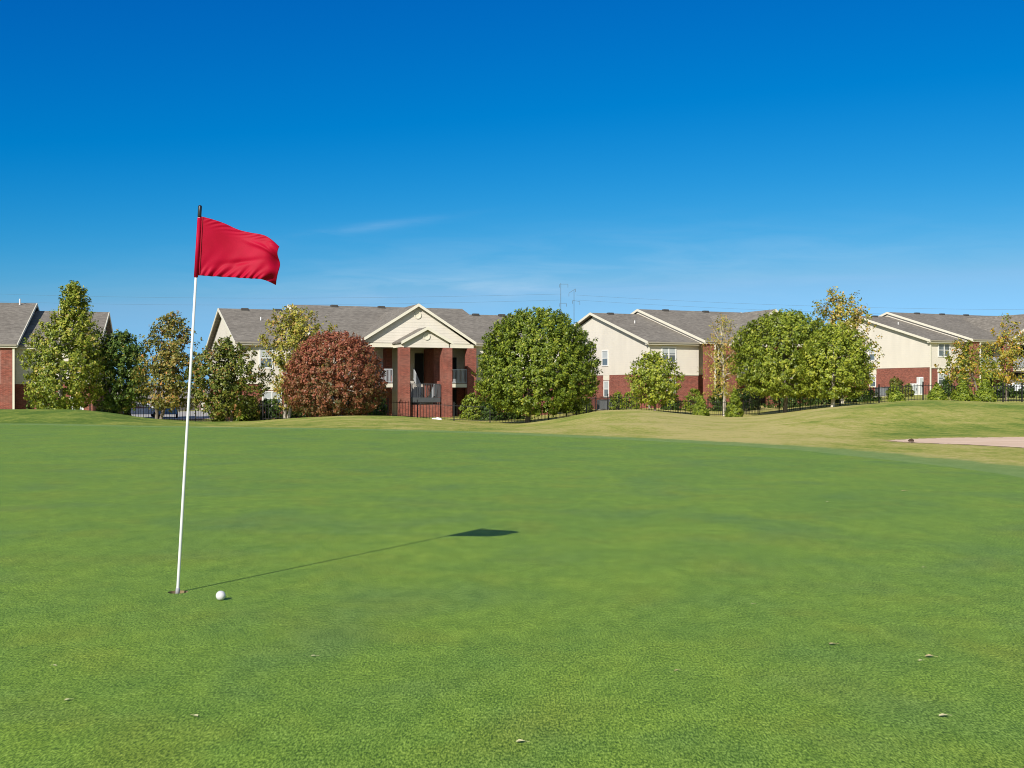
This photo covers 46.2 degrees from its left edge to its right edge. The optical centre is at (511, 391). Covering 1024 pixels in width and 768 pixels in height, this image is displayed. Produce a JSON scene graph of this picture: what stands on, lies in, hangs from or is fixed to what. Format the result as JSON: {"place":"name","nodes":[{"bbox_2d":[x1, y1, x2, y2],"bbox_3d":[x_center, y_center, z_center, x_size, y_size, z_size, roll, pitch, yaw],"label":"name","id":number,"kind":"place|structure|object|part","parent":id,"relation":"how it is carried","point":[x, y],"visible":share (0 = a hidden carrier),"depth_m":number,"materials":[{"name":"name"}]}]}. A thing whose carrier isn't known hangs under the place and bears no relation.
{"place":"outdoors","nodes":[
{"label":"outdoors","id":0,"kind":"place"},
{"bbox_2d":[131,411,209,419],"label":"parking lot","id":1,"kind":"structure","parent":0,"point":[199,414],"depth_m":123.94,"materials":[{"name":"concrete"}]},
{"bbox_2d":[131,403,154,416],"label":"parked car","id":2,"kind":"object","parent":1,"relation":"on","point":[151,412],"visible":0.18,"depth_m":118.28,"materials":[{"name":"white paint"}]},
{"bbox_2d":[158,404,177,417],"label":"parked car","id":3,"kind":"object","parent":1,"relation":"on","point":[167,411],"visible":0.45,"depth_m":114.87,"materials":[{"name":"blue paint"}]},
{"bbox_2d":[0,394,1023,477],"bbox_3d":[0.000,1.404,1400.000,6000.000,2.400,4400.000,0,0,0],"label":"rough ground","id":4,"kind":"structure","parent":0,"point":[868,430],"depth_m":37.84,"materials":[{"name":"green plant"}]},
{"bbox_2d":[25,400,49,408],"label":"hedge","id":5,"kind":"object","parent":4,"relation":"on","point":[29,401],"visible":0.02,"depth_m":81.94,"materials":[{"name":"green plant"}]},
{"bbox_2d":[0,299,112,410],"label":"apartment building","id":6,"kind":"structure","parent":4,"relation":"on","point":[19,321],"depth_m":90.49,"materials":[{"name":"red brick"}]},
{"bbox_2d":[16,280,111,409],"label":"tree","id":7,"kind":"object","parent":4,"relation":"on","point":[80,349],"visible":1,"depth_m":77.08,"materials":[{"name":"green plant"}]},
{"bbox_2d":[94,406,131,415],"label":"hedge","id":8,"kind":"object","parent":4,"relation":"on","point":[128,412],"visible":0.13,"depth_m":83.72,"materials":[{"name":"green plant"}]},
{"bbox_2d":[88,329,151,414],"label":"tree","id":9,"kind":"object","parent":4,"relation":"on","point":[126,397],"visible":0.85,"depth_m":79.07,"materials":[{"name":"green plant"}]},
{"bbox_2d":[117,388,209,410],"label":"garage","id":10,"kind":"structure","parent":4,"relation":"on","point":[180,409],"depth_m":150.49,"materials":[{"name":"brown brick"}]},
{"bbox_2d":[178,399,196,410],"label":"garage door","id":11,"kind":"structure","parent":10,"relation":"in","point":[180,409],"depth_m":150.38,"materials":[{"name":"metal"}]},
{"bbox_2d":[130,310,206,418],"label":"tree","id":12,"kind":"object","parent":4,"relation":"on","point":[167,371],"visible":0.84,"depth_m":76.37,"materials":[{"name":"green plant"}]},
{"bbox_2d":[212,409,224,421],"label":"shrub","id":13,"kind":"object","parent":4,"relation":"on","point":[220,420],"visible":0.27,"depth_m":79.82,"materials":[{"name":"green plant"}]},
{"bbox_2d":[176,335,278,421],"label":"tree","id":14,"kind":"object","parent":4,"relation":"on","point":[227,403],"visible":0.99,"depth_m":73.22,"materials":[{"name":"green plant"}]},
{"bbox_2d":[233,409,249,420],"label":"shrub","id":15,"kind":"object","parent":4,"relation":"on","point":[242,417],"visible":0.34,"depth_m":79.73,"materials":[{"name":"green plant"}]},
{"bbox_2d":[243,395,261,420],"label":"shrub","id":16,"kind":"object","parent":4,"relation":"on","point":[256,414],"visible":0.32,"depth_m":81.66,"materials":[{"name":"green plant"}]},
{"bbox_2d":[258,398,287,419],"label":"hedge","id":17,"kind":"object","parent":4,"relation":"on","point":[273,411],"visible":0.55,"depth_m":83.69,"materials":[{"name":"green plant"}]},
{"bbox_2d":[255,303,337,418],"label":"tree","id":18,"kind":"object","parent":4,"relation":"on","point":[297,324],"visible":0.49,"depth_m":80.37,"materials":[{"name":"green plant"}]},
{"bbox_2d":[287,401,317,417],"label":"hedge","id":19,"kind":"object","parent":4,"relation":"on","point":[299,415],"visible":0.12,"depth_m":85.71,"materials":[{"name":"green plant"}]},
{"bbox_2d":[280,330,390,416],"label":"tree","id":20,"kind":"object","parent":4,"relation":"on","point":[367,381],"visible":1,"depth_m":72.36,"materials":[{"name":"red plant"}]},
{"bbox_2d":[365,391,389,414],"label":"shrub","id":21,"kind":"object","parent":4,"relation":"on","point":[383,409],"visible":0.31,"depth_m":81.61,"materials":[{"name":"green plant"}]},
{"bbox_2d":[205,304,555,418],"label":"apartment building","id":22,"kind":"structure","parent":4,"relation":"on","point":[427,355],"depth_m":92.95,"materials":[{"name":"red brick"}]},
{"bbox_2d":[259,347,272,368],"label":"window","id":23,"kind":"structure","parent":22,"relation":"in","point":[261,349],"depth_m":89.58,"materials":[{"name":"clear glass"}]},
{"bbox_2d":[262,391,281,406],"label":"window","id":24,"kind":"structure","parent":22,"relation":"in","point":[270,394],"depth_m":89.75,"materials":[{"name":"clear glass"}]},
{"bbox_2d":[410,387,423,404],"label":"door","id":25,"kind":"structure","parent":22,"relation":"in","point":[422,388],"depth_m":94.82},
{"bbox_2d":[415,353,423,383],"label":"door","id":26,"kind":"structure","parent":22,"relation":"in","point":[419,357],"depth_m":94.80,"materials":[{"name":"black"}]},
{"bbox_2d":[452,357,456,383],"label":"door","id":27,"kind":"structure","parent":22,"relation":"in","point":[454,360],"depth_m":95.84,"materials":[{"name":"metal"}]},
{"bbox_2d":[452,389,456,415],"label":"door","id":28,"kind":"structure","parent":22,"relation":"in","point":[454,391],"depth_m":95.85,"materials":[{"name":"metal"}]},
{"bbox_2d":[458,392,486,419],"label":"shrub","id":29,"kind":"object","parent":4,"relation":"on","point":[469,413],"visible":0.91,"depth_m":85.56,"materials":[{"name":"green plant"}]},
{"bbox_2d":[478,398,504,419],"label":"shrub","id":30,"kind":"object","parent":4,"relation":"on","point":[494,415],"visible":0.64,"depth_m":84.62,"materials":[{"name":"green plant"}]},
{"bbox_2d":[0,424,1023,767],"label":"putting green","id":31,"kind":"object","parent":4,"relation":"in","point":[432,600],"visible":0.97,"depth_m":6.21,"materials":[{"name":"green plant"}]},
{"bbox_2d":[168,590,187,593],"bbox_3d":[-1.837,1.195,6.600,0.112,0.190,0.112,0,0,0],"label":"golf hole","id":32,"kind":"object","parent":31,"relation":"in","point":[181,591],"visible":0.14,"depth_m":6.64,"materials":[{"name":"soil"}]},
{"bbox_2d":[175,205,279,593],"bbox_3d":[-1.569,0.129,6.608,0.573,2.312,0.081,0,0,-10],"label":"flagstick","id":33,"kind":"object","parent":32,"relation":"in","point":[223,250],"visible":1,"depth_m":6.62,"materials":[{"name":"white metal"}]},
{"bbox_2d":[216,591,225,599],"bbox_3d":[-1.539,1.075,6.340,0.051,0.051,0.051,0,0,0],"label":"golf ball","id":34,"kind":"object","parent":31,"relation":"on","point":[220,595],"visible":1,"depth_m":6.32,"materials":[{"name":"white plastic"}]},
{"bbox_2d":[501,410,524,419],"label":"shrub","id":35,"kind":"object","parent":4,"relation":"on","point":[520,416],"visible":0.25,"depth_m":86.56,"materials":[{"name":"green plant"}]},
{"bbox_2d":[471,306,602,422],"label":"tree","id":36,"kind":"object","parent":4,"relation":"on","point":[501,359],"visible":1,"depth_m":74.75,"materials":[{"name":"green plant"}]},
{"bbox_2d":[89,382,1023,422],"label":"iron fence","id":37,"kind":"object","parent":4,"relation":"on","point":[602,403],"visible":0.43,"depth_m":81.96,"materials":[{"name":"black metal"}]},
{"bbox_2d":[571,403,593,413],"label":"shrub","id":38,"kind":"object","parent":4,"relation":"on","point":[591,406],"visible":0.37,"depth_m":89.48,"materials":[{"name":"green plant"}]},
{"bbox_2d":[597,399,606,410],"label":"air conditioner","id":39,"kind":"object","parent":4,"relation":"on","point":[598,405],"visible":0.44,"depth_m":104.62,"materials":[{"name":"metal"}]},
{"bbox_2d":[608,390,625,409],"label":"shrub","id":40,"kind":"object","parent":4,"relation":"on","point":[616,402],"visible":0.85,"depth_m":101.81,"materials":[{"name":"green plant"}]},
{"bbox_2d":[622,392,640,408],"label":"shrub","id":41,"kind":"object","parent":4,"relation":"on","point":[629,402],"visible":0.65,"depth_m":101.59,"materials":[{"name":"green plant"}]},
{"bbox_2d":[624,350,684,410],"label":"tree","id":42,"kind":"object","parent":4,"relation":"on","point":[654,377],"visible":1,"depth_m":91.33,"materials":[{"name":"green plant"}]},
{"bbox_2d":[660,394,684,409],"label":"shrub","id":43,"kind":"object","parent":4,"relation":"on","point":[669,407],"visible":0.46,"depth_m":101.60,"materials":[{"name":"green plant"}]},
{"bbox_2d":[556,309,808,408],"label":"apartment building","id":44,"kind":"structure","parent":4,"relation":"on","point":[678,336],"depth_m":110.54,"materials":[{"name":"beige paint"}]},
{"bbox_2d":[602,350,607,365],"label":"window","id":45,"kind":"structure","parent":44,"relation":"in","point":[604,352],"depth_m":113.39,"materials":[{"name":"clear glass"}]},
{"bbox_2d":[603,381,608,396],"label":"window","id":46,"kind":"structure","parent":44,"relation":"in","point":[605,383],"depth_m":113.32,"materials":[{"name":"white glass"}]},
{"bbox_2d":[661,346,675,362],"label":"window","id":47,"kind":"structure","parent":44,"relation":"in","point":[671,351],"depth_m":106.76,"materials":[{"name":"white glass"}]},
{"bbox_2d":[716,352,721,374],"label":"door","id":48,"kind":"structure","parent":44,"relation":"in","point":[717,352],"depth_m":110.29,"materials":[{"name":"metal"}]},
{"bbox_2d":[751,386,764,405],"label":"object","id":49,"kind":"structure","parent":44,"relation":"in","point":[763,399],"depth_m":112.05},
{"bbox_2d":[681,388,703,411],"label":"shrub","id":50,"kind":"object","parent":4,"relation":"on","point":[692,397],"visible":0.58,"depth_m":100.75,"materials":[{"name":"green plant"}]},
{"bbox_2d":[692,395,709,415],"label":"shrub","id":51,"kind":"object","parent":4,"relation":"on","point":[700,406],"visible":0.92,"depth_m":79.79,"materials":[{"name":"green plant"}]},
{"bbox_2d":[707,386,727,410],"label":"shrub","id":52,"kind":"object","parent":4,"relation":"on","point":[713,403],"visible":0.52,"depth_m":101.72,"materials":[{"name":"green plant"}]},
{"bbox_2d":[698,314,742,415],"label":"tree","id":53,"kind":"object","parent":4,"relation":"on","point":[724,392],"visible":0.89,"depth_m":92.92,"materials":[{"name":"green plant"}]},
{"bbox_2d":[724,387,743,416],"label":"shrub","id":54,"kind":"object","parent":4,"relation":"on","point":[733,407],"visible":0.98,"depth_m":78.80,"materials":[{"name":"green plant"}]},
{"bbox_2d":[727,388,760,410],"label":"hedge","id":55,"kind":"object","parent":4,"relation":"on","point":[746,396],"visible":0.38,"depth_m":99.69,"materials":[{"name":"green plant"}]},
{"bbox_2d":[727,308,835,412],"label":"tree","id":56,"kind":"object","parent":4,"relation":"on","point":[775,373],"visible":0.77,"depth_m":82.35,"materials":[{"name":"green plant"}]},
{"bbox_2d":[762,396,813,407],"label":"hedge","id":57,"kind":"object","parent":4,"relation":"on","point":[772,405],"visible":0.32,"depth_m":97.57,"materials":[{"name":"green plant"}]},
{"bbox_2d":[806,397,844,404],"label":"hedge","id":58,"kind":"object","parent":4,"relation":"on","point":[821,402],"visible":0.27,"depth_m":95.68,"materials":[{"name":"green plant"}]},
{"bbox_2d":[794,321,875,406],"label":"tree","id":59,"kind":"object","parent":4,"relation":"on","point":[854,366],"visible":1,"depth_m":77.91,"materials":[{"name":"green plant"}]},
{"bbox_2d":[809,286,884,403],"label":"tree","id":60,"kind":"object","parent":4,"relation":"on","point":[839,313],"visible":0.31,"depth_m":93.48,"materials":[{"name":"green plant"}]},
{"bbox_2d":[846,387,881,402],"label":"hedge","id":61,"kind":"object","parent":4,"relation":"on","point":[863,397],"visible":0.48,"depth_m":93.63,"materials":[{"name":"green plant"}]},
{"bbox_2d":[875,387,885,396],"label":"air conditioner","id":62,"kind":"object","parent":4,"relation":"on","point":[882,391],"visible":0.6,"depth_m":118.58,"materials":[{"name":"metal"}]},
{"bbox_2d":[885,383,898,398],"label":"shrub","id":63,"kind":"object","parent":4,"relation":"on","point":[891,385],"visible":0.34,"depth_m":97.86,"materials":[{"name":"green plant"}]},
{"bbox_2d":[887,376,904,393],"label":"shrub","id":64,"kind":"object","parent":4,"relation":"on","point":[896,381],"visible":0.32,"depth_m":103.76,"materials":[{"name":"green plant"}]},
{"bbox_2d":[887,390,905,401],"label":"shrub","id":65,"kind":"object","parent":4,"relation":"on","point":[894,396],"visible":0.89,"depth_m":73.75,"materials":[{"name":"green plant"}]},
{"bbox_2d":[903,383,914,396],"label":"shrub","id":66,"kind":"object","parent":4,"relation":"on","point":[909,384],"visible":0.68,"depth_m":101.68,"materials":[{"name":"green plant"}]},
{"bbox_2d":[911,383,917,394],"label":"utility cabinet","id":67,"kind":"object","parent":4,"relation":"on","point":[915,387],"visible":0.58,"depth_m":115.74,"materials":[{"name":"metal"}]},
{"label":"door","id":68,"kind":"part","parent":67,"relation":"part of","materials":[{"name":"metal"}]},
{"bbox_2d":[917,377,922,394],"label":"utility cabinet","id":69,"kind":"object","parent":4,"relation":"on","point":[919,380],"visible":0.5,"depth_m":115.73,"materials":[{"name":"metal"}]},
{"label":"door","id":70,"kind":"part","parent":69,"relation":"part of","materials":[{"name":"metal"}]},
{"bbox_2d":[836,312,1023,398],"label":"apartment building","id":71,"kind":"structure","parent":4,"relation":"on","point":[915,345],"depth_m":126.55,"materials":[{"name":"beige paint"}]},
{"bbox_2d":[868,347,874,360],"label":"window","id":72,"kind":"structure","parent":71,"relation":"in","point":[872,357],"depth_m":129.63,"materials":[{"name":"white glass"}]},
{"bbox_2d":[869,375,875,386],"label":"window","id":73,"kind":"structure","parent":71,"relation":"in","point":[874,382],"depth_m":129.47,"materials":[{"name":"white glass"}]},
{"bbox_2d":[938,343,949,356],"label":"window","id":74,"kind":"structure","parent":71,"relation":"in","point":[942,347],"depth_m":122.67,"materials":[{"name":"white glass"}]},
{"bbox_2d":[938,373,949,384],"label":"window","id":75,"kind":"structure","parent":71,"relation":"in","point":[940,377],"depth_m":122.55,"materials":[{"name":"white glass"}]},
{"bbox_2d":[1014,373,1023,393],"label":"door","id":76,"kind":"structure","parent":71,"relation":"in","point":[1016,374],"depth_m":128.59,"materials":[{"name":"black"}]},
{"bbox_2d":[927,382,948,399],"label":"shrub","id":77,"kind":"object","parent":4,"relation":"on","point":[936,392],"visible":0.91,"depth_m":65.73,"materials":[{"name":"green plant"}]},
{"bbox_2d":[941,379,955,396],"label":"shrub","id":78,"kind":"object","parent":4,"relation":"on","point":[945,383],"visible":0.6,"depth_m":103.69,"materials":[{"name":"green plant"}]},
{"bbox_2d":[950,377,976,400],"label":"shrub","id":79,"kind":"object","parent":4,"relation":"on","point":[962,391],"visible":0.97,"depth_m":65.77,"materials":[{"name":"green plant"}]},
{"bbox_2d":[934,338,995,390],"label":"tree","id":80,"kind":"object","parent":4,"relation":"on","point":[963,362],"visible":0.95,"depth_m":79.74,"materials":[{"name":"yellow plant"}]},
{"bbox_2d":[967,345,1003,391],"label":"tree","id":81,"kind":"object","parent":4,"relation":"on","point":[986,375],"visible":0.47,"depth_m":95.91,"materials":[{"name":"green plant"}]},
{"bbox_2d":[973,380,997,401],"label":"shrub","id":82,"kind":"object","parent":4,"relation":"on","point":[984,392],"visible":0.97,"depth_m":65.24,"materials":[{"name":"green plant"}]},
{"bbox_2d":[975,313,1023,399],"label":"tree","id":83,"kind":"object","parent":4,"relation":"on","point":[1007,354],"visible":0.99,"depth_m":85.75,"materials":[{"name":"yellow plant"}]},
{"bbox_2d":[993,380,1017,397],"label":"shrub","id":84,"kind":"object","parent":4,"relation":"on","point":[1012,393],"visible":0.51,"depth_m":99.55,"materials":[{"name":"green plant"}]},
{"bbox_2d":[996,380,1023,394],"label":"parked car","id":85,"kind":"object","parent":4,"relation":"on","point":[1017,384],"visible":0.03,"depth_m":107.23,"materials":[{"name":"silver metal"}]},
{"bbox_2d":[1017,386,1023,397],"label":"shrub","id":86,"kind":"object","parent":4,"relation":"on","point":[1020,392],"visible":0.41,"depth_m":97.86,"materials":[{"name":"green plant"}]},
{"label":"power pole","id":87,"kind":"object","parent":4,"relation":"on","visible":0},
{"bbox_2d":[583,300,872,313],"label":"power line","id":88,"kind":"object","parent":87,"relation":"attached to","point":[709,307],"visible":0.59,"depth_m":322.95,"materials":[{"name":"metal"}]},
{"bbox_2d":[0,0,1023,387],"label":"sky","id":89,"kind":"structure","parent":0,"point":[756,154],"materials":[{"name":"blue"}]},
{"bbox_2d":[889,437,1023,447],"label":"bunker sand","id":90,"kind":"structure","parent":0,"point":[1007,441],"depth_m":26.59,"materials":[{"name":"beige sand"}]},
{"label":"power pole","id":91,"kind":"object","parent":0,"visible":0},
{"bbox_2d":[14,294,543,297],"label":"power line","id":92,"kind":"object","parent":91,"relation":"attached to","point":[366,297],"visible":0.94,"depth_m":342.81,"materials":[{"name":"metal"}]},
{"bbox_2d":[28,300,545,304],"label":"power line","id":93,"kind":"object","parent":91,"relation":"attached to","point":[332,304],"visible":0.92,"depth_m":346.79,"materials":[{"name":"metal"}]}
]}

